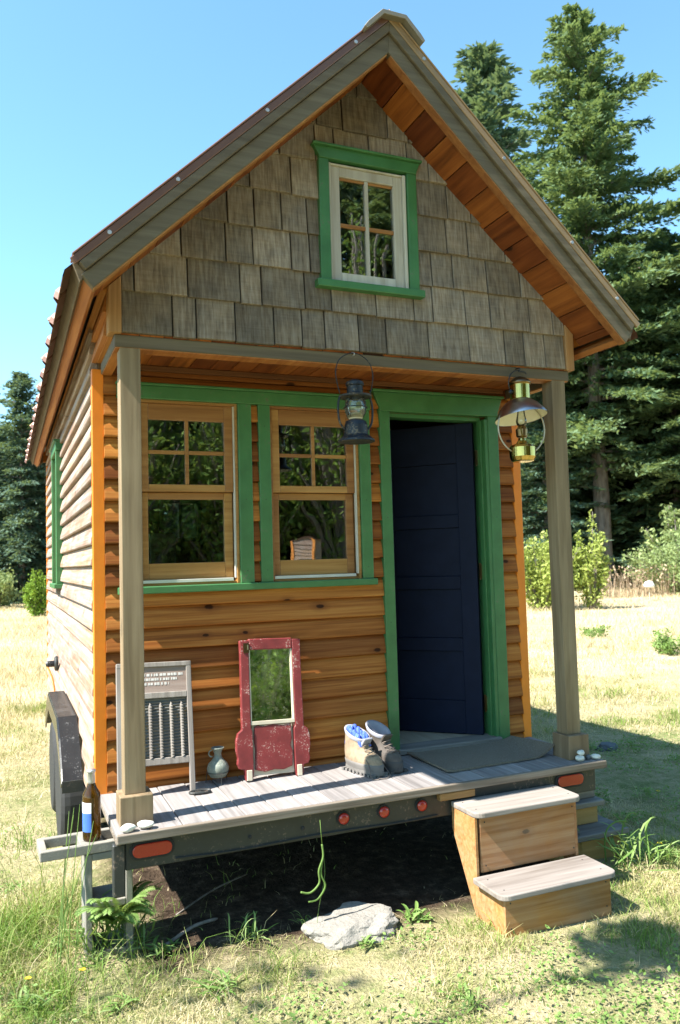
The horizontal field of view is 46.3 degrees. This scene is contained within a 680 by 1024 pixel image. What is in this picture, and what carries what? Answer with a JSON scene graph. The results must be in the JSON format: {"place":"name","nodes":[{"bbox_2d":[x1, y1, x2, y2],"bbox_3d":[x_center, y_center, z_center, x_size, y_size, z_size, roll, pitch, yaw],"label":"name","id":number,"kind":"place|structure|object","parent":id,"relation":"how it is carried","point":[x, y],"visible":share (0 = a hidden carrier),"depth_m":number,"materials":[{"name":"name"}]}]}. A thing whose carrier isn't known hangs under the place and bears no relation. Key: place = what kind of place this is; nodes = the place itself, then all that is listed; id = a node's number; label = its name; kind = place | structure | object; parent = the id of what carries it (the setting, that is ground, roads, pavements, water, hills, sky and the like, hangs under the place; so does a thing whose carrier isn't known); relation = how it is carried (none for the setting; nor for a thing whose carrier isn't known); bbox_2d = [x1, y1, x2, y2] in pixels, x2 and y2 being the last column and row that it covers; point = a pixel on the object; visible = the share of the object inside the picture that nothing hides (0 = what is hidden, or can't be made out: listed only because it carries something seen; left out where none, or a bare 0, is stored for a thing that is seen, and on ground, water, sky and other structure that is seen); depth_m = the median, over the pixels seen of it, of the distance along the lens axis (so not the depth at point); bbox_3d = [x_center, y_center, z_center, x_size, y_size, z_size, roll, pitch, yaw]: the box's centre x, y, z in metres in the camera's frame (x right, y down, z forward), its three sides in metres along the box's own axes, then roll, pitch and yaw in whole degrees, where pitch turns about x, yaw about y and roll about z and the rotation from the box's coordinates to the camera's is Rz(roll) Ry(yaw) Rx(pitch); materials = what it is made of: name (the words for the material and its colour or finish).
{"place":"outdoors","nodes":[
{"label":"outdoors","id":0,"kind":"place"},
{"bbox_2d":[0,584,679,1023],"bbox_3d":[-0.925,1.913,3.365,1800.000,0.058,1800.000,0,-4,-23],"label":"ground","id":1,"kind":"structure","parent":0,"point":[422,866],"depth_m":3.88,"materials":[{"name":"green plant"}]},
{"bbox_2d":[0,567,23,607],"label":"shrub","id":2,"kind":"object","parent":1,"relation":"on","point":[6,591],"visible":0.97,"depth_m":35.72,"materials":[{"name":"green plant"}]},
{"bbox_2d":[0,393,42,602],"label":"fir tree","id":3,"kind":"object","parent":1,"relation":"on","point":[4,511],"visible":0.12,"depth_m":42.46,"materials":[{"name":"green plant"}]},
{"bbox_2d":[0,370,46,604],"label":"fir tree","id":4,"kind":"object","parent":1,"relation":"on","point":[20,385],"visible":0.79,"depth_m":41.16,"materials":[{"name":"green plant"}]},
{"bbox_2d":[0,434,46,599],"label":"fir tree","id":5,"kind":"object","parent":1,"relation":"on","point":[40,526],"visible":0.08,"depth_m":42.27,"materials":[{"name":"green plant"}]},
{"bbox_2d":[20,568,46,615],"bbox_3d":[-10.987,2.918,28.882,1.208,1.776,1.157,0,-4,-23],"label":"young conifer","id":6,"kind":"object","parent":1,"relation":"on","point":[35,596],"visible":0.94,"depth_m":28.63,"materials":[{"name":"green plant"}]},
{"bbox_2d":[6,984,61,1016],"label":"weed","id":7,"kind":"object","parent":1,"relation":"on","point":[27,999],"visible":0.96,"depth_m":3.05,"materials":[{"name":"green plant"}]},
{"bbox_2d":[14,936,63,959],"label":"weed","id":8,"kind":"object","parent":1,"relation":"on","point":[45,947],"visible":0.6,"depth_m":3.46,"materials":[{"name":"green plant"}]},
{"bbox_2d":[56,806,96,972],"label":"wild grass","id":9,"kind":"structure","parent":1,"relation":"on","point":[61,910],"depth_m":3.36,"materials":[{"name":"green plant"}]},
{"bbox_2d":[76,941,108,970],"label":"weed","id":10,"kind":"object","parent":1,"relation":"on","point":[99,956],"visible":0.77,"depth_m":3.35,"materials":[{"name":"green plant"}]},
{"bbox_2d":[43,882,161,963],"bbox_3d":[-1.040,1.785,3.512,0.542,0.251,0.499,0,-4,-23],"label":"grass tuft","id":11,"kind":"object","parent":1,"relation":"on","point":[103,935],"visible":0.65,"depth_m":3.44,"materials":[{"name":"green plant"}]},
{"bbox_2d":[81,838,132,960],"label":"metal stand","id":12,"kind":"structure","parent":1,"relation":"on","point":[89,891],"depth_m":3.46,"materials":[{"name":"grey painted metal"}]},
{"bbox_2d":[36,827,114,862],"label":"metal frame","id":13,"kind":"structure","parent":12,"relation":"on","point":[81,848],"depth_m":3.45,"materials":[{"name":"grey metal"}]},
{"bbox_2d":[82,768,100,841],"bbox_3d":[-1.094,1.285,3.503,0.078,0.302,0.077,0,-4,-23],"label":"bottle","id":14,"kind":"object","parent":13,"relation":"on","point":[91,805],"visible":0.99,"depth_m":3.47,"materials":[{"name":"brown glass"}]},
{"bbox_2d":[74,880,160,930],"bbox_3d":[-0.945,1.715,3.425,0.387,0.208,0.236,1,-5,-39],"label":"fern","id":15,"kind":"object","parent":1,"relation":"on","point":[128,912],"visible":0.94,"depth_m":3.40,"materials":[{"name":"green plant"}]},
{"bbox_2d":[99,993,139,1016],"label":"weed","id":16,"kind":"object","parent":1,"relation":"on","point":[125,1002],"visible":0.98,"depth_m":3.01,"materials":[{"name":"green plant"}]},
{"bbox_2d":[109,914,181,949],"bbox_3d":[-0.842,1.843,3.481,0.280,0.105,0.205,-2,-4,9],"label":"grass tuft","id":17,"kind":"object","parent":1,"relation":"on","point":[142,932],"visible":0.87,"depth_m":3.50,"materials":[{"name":"green plant"}]},
{"bbox_2d":[128,935,182,957],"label":"weed","id":18,"kind":"object","parent":1,"relation":"on","point":[155,948],"visible":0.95,"depth_m":3.42,"materials":[{"name":"green plant"}]},
{"bbox_2d":[163,504,195,537],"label":"fir tree","id":19,"kind":"object","parent":1,"relation":"on","point":[170,516],"visible":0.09,"depth_m":49.84,"materials":[{"name":"green plant"}]},
{"bbox_2d":[165,504,195,536],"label":"fir tree","id":20,"kind":"object","parent":1,"relation":"on","point":[192,516],"visible":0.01,"depth_m":49.08,"materials":[{"name":"green plant"}]},
{"bbox_2d":[165,918,217,944],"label":"twig","id":21,"kind":"object","parent":1,"relation":"on","point":[179,935],"visible":0.98,"depth_m":3.60,"materials":[{"name":"grey wood"}]},
{"bbox_2d":[176,874,246,914],"bbox_3d":[-0.639,1.912,3.991,0.019,0.042,0.484,-4,-4,37],"label":"twig","id":22,"kind":"object","parent":1,"relation":"on","point":[185,908],"visible":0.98,"depth_m":3.97,"materials":[{"name":"grey wood"}]},
{"bbox_2d":[183,967,241,1002],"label":"weed","id":23,"kind":"object","parent":1,"relation":"on","point":[220,985],"visible":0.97,"depth_m":3.11,"materials":[{"name":"green plant"}]},
{"bbox_2d":[222,910,277,950],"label":"grass tuft","id":24,"kind":"object","parent":1,"relation":"on","point":[254,923],"visible":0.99,"depth_m":3.50,"materials":[{"name":"green plant"}]},
{"bbox_2d":[293,911,311,924],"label":"weed","id":25,"kind":"object","parent":1,"relation":"on","point":[302,920],"visible":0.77,"depth_m":3.63,"materials":[{"name":"green plant"}]},
{"bbox_2d":[0,423,620,582],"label":"wood","id":26,"kind":"object","parent":1,"relation":"on","point":[42,468],"depth_m":54.48,"materials":[{"name":"green plant"}]},
{"bbox_2d":[24,9,639,897],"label":"tiny house","id":27,"kind":"structure","parent":1,"relation":"on","point":[242,287],"depth_m":4.21,"materials":[{"name":"brown wood"}]},
{"bbox_2d":[47,667,54,690],"bbox_3d":[-2.249,1.708,6.712,0.086,0.902,0.574,-3,-4,20],"label":"extension cord","id":28,"kind":"object","parent":27,"relation":"attached to","point":[51,678],"visible":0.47,"depth_m":6.46,"materials":[{"name":"orange plastic"}]},
{"bbox_2d":[49,439,63,588],"bbox_3d":[-2.328,0.035,6.534,0.078,1.170,0.700,0,-4,-23],"label":"side window","id":29,"kind":"structure","parent":27,"relation":"in","point":[55,449],"depth_m":6.26,"materials":[{"name":"green paint"}]},
{"bbox_2d":[120,823,135,832],"bbox_3d":[-0.886,1.322,3.332,0.065,0.034,0.048,1,-4,-33],"label":"pebble","id":30,"kind":"object","parent":27,"relation":"on","point":[127,828],"visible":1,"depth_m":3.31,"materials":[{"name":"grey stone"}]},
{"bbox_2d":[137,820,153,828],"bbox_3d":[-0.822,1.321,3.370,0.071,0.030,0.048,-1,-4,-5],"label":"pebble","id":31,"kind":"object","parent":27,"relation":"on","point":[142,824],"visible":1,"depth_m":3.35,"materials":[{"name":"grey stone"}]},
{"bbox_2d":[116,661,195,790],"bbox_3d":[-0.906,1.061,3.907,0.370,0.640,0.027,1,-18,-23],"label":"washboard","id":32,"kind":"object","parent":27,"relation":"on","point":[169,735],"visible":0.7,"depth_m":3.94,"materials":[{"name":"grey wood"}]},
{"bbox_2d":[159,500,200,540],"bbox_3d":[-1.803,0.099,8.947,0.460,0.460,0.100,0,-4,-23],"label":"window","id":33,"kind":"structure","parent":27,"relation":"in","point":[179,503],"depth_m":8.92,"materials":[{"name":"green paint"}]},
{"bbox_2d":[141,399,239,586],"bbox_3d":[-0.807,-0.099,4.207,0.531,0.963,0.095,0,-4,-23],"label":"window","id":34,"kind":"structure","parent":27,"relation":"in","point":[163,574],"depth_m":4.20,"materials":[{"name":"brown wood"}]},
{"bbox_2d":[189,788,211,794],"bbox_3d":[-0.680,1.359,3.868,0.112,0.014,0.062,0,-4,-23],"label":"horseshoe","id":35,"kind":"object","parent":27,"relation":"on","point":[200,791],"visible":1,"depth_m":3.86,"materials":[{"name":"metal"}]},
{"bbox_2d":[206,746,228,785],"bbox_3d":[-0.619,1.284,4.038,0.115,0.178,0.123,0,-4,-23],"label":"vase","id":36,"kind":"object","parent":27,"relation":"on","point":[218,766],"visible":1,"depth_m":4.01,"materials":[{"name":"ceramic"}]},
{"bbox_2d":[235,638,309,780],"bbox_3d":[-0.355,1.020,4.163,0.400,0.712,0.046,2,-13,-23],"label":"mirror frame","id":37,"kind":"object","parent":27,"relation":"on","point":[269,739],"visible":1,"depth_m":4.16,"materials":[{"name":"red paint"}]},
{"bbox_2d":[300,823,325,921],"bbox_3d":[-0.122,1.647,3.557,0.123,0.510,0.026,0,-4,-23],"label":"hanging stalk","id":38,"kind":"object","parent":27,"relation":"hanging from","point":[319,875],"visible":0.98,"depth_m":3.56,"materials":[{"name":"green plant"}]},
{"bbox_2d":[270,406,361,581],"bbox_3d":[-0.151,-0.100,4.483,0.531,0.963,0.095,0,-4,-23],"label":"window","id":39,"kind":"structure","parent":27,"relation":"in","point":[350,567],"depth_m":4.47,"materials":[{"name":"brown wood"}]},
{"bbox_2d":[335,352,374,444],"bbox_3d":[0.074,-0.570,3.925,0.182,0.453,0.182,-2,-4,9],"label":"storm lantern","id":40,"kind":"object","parent":27,"relation":"hanging from","point":[355,427],"visible":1,"depth_m":3.89,"materials":[{"name":"dark blue-grey painted tin"},{"name":"glass"}]},
{"bbox_2d":[342,724,390,779],"bbox_3d":[0.133,1.244,4.157,0.131,0.234,0.322,1,-5,-39],"label":"hiking boot","id":41,"kind":"object","parent":27,"relation":"on","point":[363,758],"visible":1,"depth_m":4.14,"materials":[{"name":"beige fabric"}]},
{"bbox_2d":[310,140,424,299],"bbox_3d":[0.138,-1.465,4.057,0.609,0.728,0.108,0,-4,-23],"label":"loft window","id":42,"kind":"structure","parent":27,"relation":"in","point":[393,177],"depth_m":4.05,"materials":[{"name":"green paint"}]},
{"bbox_2d":[365,720,407,774],"bbox_3d":[0.234,1.246,4.240,0.118,0.235,0.292,1,-4,-33],"label":"hiking boot","id":43,"kind":"object","parent":27,"relation":"on","point":[383,748],"visible":0.74,"depth_m":4.20,"materials":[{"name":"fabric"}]},
{"bbox_2d":[390,423,484,734],"bbox_3d":[0.568,0.415,5.037,0.630,1.905,0.110,-3,-4,21],"label":"door","id":44,"kind":"structure","parent":27,"relation":"in","point":[437,601],"depth_m":4.97,"materials":[{"name":"blue paint"}]},
{"bbox_2d":[407,736,553,771],"bbox_3d":[0.786,1.325,4.427,0.700,0.065,0.440,0,-4,-23],"label":"doormat","id":45,"kind":"object","parent":27,"relation":"on","point":[511,749],"visible":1,"depth_m":4.41,"materials":[{"name":"grey fabric"}]},
{"bbox_2d":[495,368,547,462],"bbox_3d":[0.981,-0.530,4.314,0.281,0.518,0.285,-5,-5,44],"label":"brass lamp","id":46,"kind":"object","parent":27,"relation":"hanging from","point":[521,408],"visible":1,"depth_m":4.28,"materials":[{"name":"gold metal"}]},
{"bbox_2d":[575,755,584,761],"bbox_3d":[1.289,1.322,4.273,0.048,0.032,0.057,-3,-4,23],"label":"pebble","id":47,"kind":"object","parent":27,"relation":"on","point":[580,758],"visible":1,"depth_m":4.26,"materials":[{"name":"white stone"}]},
{"bbox_2d":[577,750,584,755],"bbox_3d":[1.295,1.295,4.283,0.040,0.029,0.044,-3,-4,17],"label":"pebble","id":48,"kind":"object","parent":47,"relation":"on","point":[581,752],"visible":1,"depth_m":4.27,"materials":[{"name":"white stone"}]},
{"bbox_2d":[590,754,600,758],"bbox_3d":[1.381,1.322,4.302,0.055,0.029,0.035,-3,-4,21],"label":"pebble","id":49,"kind":"object","parent":27,"relation":"on","point":[595,756],"visible":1,"depth_m":4.29,"materials":[{"name":"white stone"}]},
{"bbox_2d":[0,624,679,1023],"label":"lawn grass","id":50,"kind":"structure","parent":1,"relation":"on","point":[40,906],"depth_m":3.48,"materials":[{"name":"green plant"}]},
{"bbox_2d":[0,730,679,1023],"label":"lawn weeds","id":51,"kind":"object","parent":1,"relation":"on","point":[622,985],"visible":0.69,"depth_m":3.10,"materials":[{"name":"green plant"}]},
{"bbox_2d":[0,704,679,1023],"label":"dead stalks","id":52,"kind":"object","parent":1,"relation":"on","point":[405,933],"visible":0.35,"depth_m":3.30,"materials":[{"name":"beige plant"}]},
{"bbox_2d":[301,901,398,949],"bbox_3d":[0.060,1.896,3.601,0.462,0.154,0.328,0,-4,-23],"label":"rock","id":53,"kind":"object","parent":1,"relation":"on","point":[346,925],"visible":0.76,"depth_m":3.53,"materials":[{"name":"stone"}]},
{"bbox_2d":[101,823,622,977],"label":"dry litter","id":54,"kind":"object","parent":1,"relation":"on","point":[282,889],"visible":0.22,"depth_m":4.01,"materials":[{"name":"brown plant"}]},
{"bbox_2d":[356,935,378,948],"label":"weed","id":55,"kind":"object","parent":1,"relation":"on","point":[366,939],"visible":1,"depth_m":3.43,"materials":[{"name":"green plant"}]},
{"bbox_2d":[398,901,434,926],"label":"weed","id":56,"kind":"object","parent":1,"relation":"on","point":[416,912],"visible":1,"depth_m":3.68,"materials":[{"name":"green plant"}]},
{"bbox_2d":[450,984,488,1013],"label":"weed","id":57,"kind":"object","parent":1,"relation":"on","point":[472,1001],"visible":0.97,"depth_m":2.96,"materials":[{"name":"green plant"}]},
{"bbox_2d":[437,784,614,937],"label":"porch steps","id":58,"kind":"structure","parent":1,"relation":"on","point":[524,826],"depth_m":3.75,"materials":[{"name":"brown wood"}]},
{"bbox_2d":[450,39,618,512],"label":"fir tree","id":59,"kind":"object","parent":1,"relation":"on","point":[487,78],"visible":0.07,"depth_m":48.42,"materials":[{"name":"green plant"}]},
{"bbox_2d":[524,530,586,610],"bbox_3d":[6.379,1.793,24.692,2.663,2.547,2.362,-3,-4,22],"label":"shrub","id":60,"kind":"object","parent":1,"relation":"on","point":[538,586],"visible":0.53,"depth_m":24.27,"materials":[{"name":"green plant"}]},
{"bbox_2d":[522,397,589,557],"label":"fir tree","id":61,"kind":"object","parent":1,"relation":"on","point":[583,517],"visible":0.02,"depth_m":41.93,"materials":[{"name":"green plant"}]},
{"bbox_2d":[520,391,637,583],"bbox_3d":[10.219,-1.076,39.583,7.346,10.852,7.712,-1,-4,-6],"label":"fir tree","id":62,"kind":"object","parent":1,"relation":"on","point":[529,473],"visible":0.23,"depth_m":38.56,"materials":[{"name":"green plant"}]},
{"bbox_2d":[548,790,628,860],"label":"old box steps","id":63,"kind":"structure","parent":1,"relation":"on","point":[591,827],"depth_m":4.47,"materials":[{"name":"brown wood"}]},
{"bbox_2d":[500,1,679,586],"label":"fir tree","id":64,"kind":"object","parent":1,"relation":"on","point":[589,185],"visible":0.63,"depth_m":38.91,"materials":[{"name":"green plant"}]},
{"bbox_2d":[524,362,655,586],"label":"fir tree","id":65,"kind":"object","parent":1,"relation":"on","point":[587,493],"visible":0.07,"depth_m":41.46,"materials":[{"name":"green plant"}]},
{"bbox_2d":[573,509,614,609],"bbox_3d":[7.640,1.456,24.318,1.061,3.094,1.378,0,-4,-23],"label":"shrub","id":66,"kind":"object","parent":1,"relation":"on","point":[594,569],"visible":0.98,"depth_m":24.09,"materials":[{"name":"green plant"}]},
{"bbox_2d":[579,624,611,637],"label":"grass clump","id":67,"kind":"object","parent":1,"relation":"on","point":[590,632],"visible":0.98,"depth_m":16.16,"materials":[{"name":"green plant"}]},
{"bbox_2d":[584,566,625,597],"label":"weed clump","id":68,"kind":"object","parent":1,"relation":"on","point":[614,587],"visible":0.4,"depth_m":30.07,"materials":[{"name":"beige plant"}]},
{"bbox_2d":[594,788,616,802],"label":"weed","id":69,"kind":"object","parent":1,"relation":"on","point":[605,795],"visible":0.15,"depth_m":5.47,"materials":[{"name":"green plant"}]},
{"bbox_2d":[594,742,617,751],"bbox_3d":[2.282,2.040,6.821,0.187,0.122,0.159,2,-5,-44],"label":"rock","id":70,"kind":"object","parent":1,"relation":"on","point":[604,746],"visible":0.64,"depth_m":6.78,"materials":[{"name":"grey stone"}]},
{"bbox_2d":[604,812,636,861],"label":"curled stalk","id":71,"kind":"object","parent":1,"relation":"on","point":[624,820],"visible":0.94,"depth_m":4.39,"materials":[{"name":"green plant"}]},
{"bbox_2d":[571,227,679,586],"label":"fir tree","id":72,"kind":"object","parent":1,"relation":"on","point":[643,489],"visible":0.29,"depth_m":40.27,"materials":[{"name":"green plant"}]},
{"bbox_2d":[577,813,673,872],"bbox_3d":[1.545,1.786,4.270,0.549,0.236,0.504,0,-4,-23],"label":"grass tuft","id":73,"kind":"object","parent":1,"relation":"on","point":[628,854],"visible":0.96,"depth_m":4.31,"materials":[{"name":"green plant"}]},
{"bbox_2d":[582,262,672,562],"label":"fir tree","id":74,"kind":"object","parent":1,"relation":"on","point":[627,486],"visible":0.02,"depth_m":44.95,"materials":[{"name":"green plant"}]},
{"bbox_2d":[589,523,667,583],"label":"shrub","id":75,"kind":"object","parent":1,"relation":"on","point":[613,546],"visible":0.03,"depth_m":42.30,"materials":[{"name":"green plant"}]},
{"bbox_2d":[609,565,648,597],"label":"weed clump","id":76,"kind":"object","parent":1,"relation":"on","point":[635,584],"visible":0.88,"depth_m":30.29,"materials":[{"name":"beige plant"}]},
{"bbox_2d":[644,581,654,600],"bbox_3d":[10.811,2.774,27.813,0.380,0.750,0.370,0,-4,-23],"label":"marker stake","id":77,"kind":"object","parent":1,"relation":"on","point":[649,584],"visible":0.94,"depth_m":27.73,"materials":[{"name":"beige wood"}]},
{"bbox_2d":[622,529,679,594],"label":"shrub","id":78,"kind":"object","parent":1,"relation":"on","point":[663,558],"visible":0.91,"depth_m":31.05,"materials":[{"name":"green plant"}]},
{"bbox_2d":[626,836,679,864],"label":"grass tuft","id":79,"kind":"object","parent":1,"relation":"on","point":[655,852],"visible":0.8,"depth_m":4.35,"materials":[{"name":"green plant"}]},
{"bbox_2d":[627,291,679,542],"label":"fir tree","id":80,"kind":"object","parent":1,"relation":"on","point":[661,519],"visible":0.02,"depth_m":40.60,"materials":[{"name":"green plant"}]},
{"bbox_2d":[629,197,679,485],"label":"fir tree","id":81,"kind":"object","parent":1,"relation":"on","point":[668,402],"visible":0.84,"depth_m":37.19,"materials":[{"name":"green plant"}]},
{"bbox_2d":[634,564,677,596],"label":"weed clump","id":82,"kind":"object","parent":1,"relation":"on","point":[662,592],"visible":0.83,"depth_m":30.39,"materials":[{"name":"beige plant"}]},
{"bbox_2d":[640,502,679,591],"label":"shrub","id":83,"kind":"object","parent":1,"relation":"on","point":[669,519],"visible":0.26,"depth_m":34.07,"materials":[{"name":"green plant"}]},
{"bbox_2d":[647,626,679,655],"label":"fern clump","id":84,"kind":"object","parent":1,"relation":"on","point":[664,643],"visible":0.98,"depth_m":13.02,"materials":[{"name":"green plant"}]},
{"bbox_2d":[0,585,679,773],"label":"meadow grass","id":85,"kind":"structure","parent":0,"point":[39,674],"depth_m":15.43,"materials":[{"name":"beige plant"}]},
{"bbox_2d":[0,0,679,437],"label":"sky","id":86,"kind":"structure","parent":0,"point":[102,102],"materials":[{"name":"blue"}]}
]}

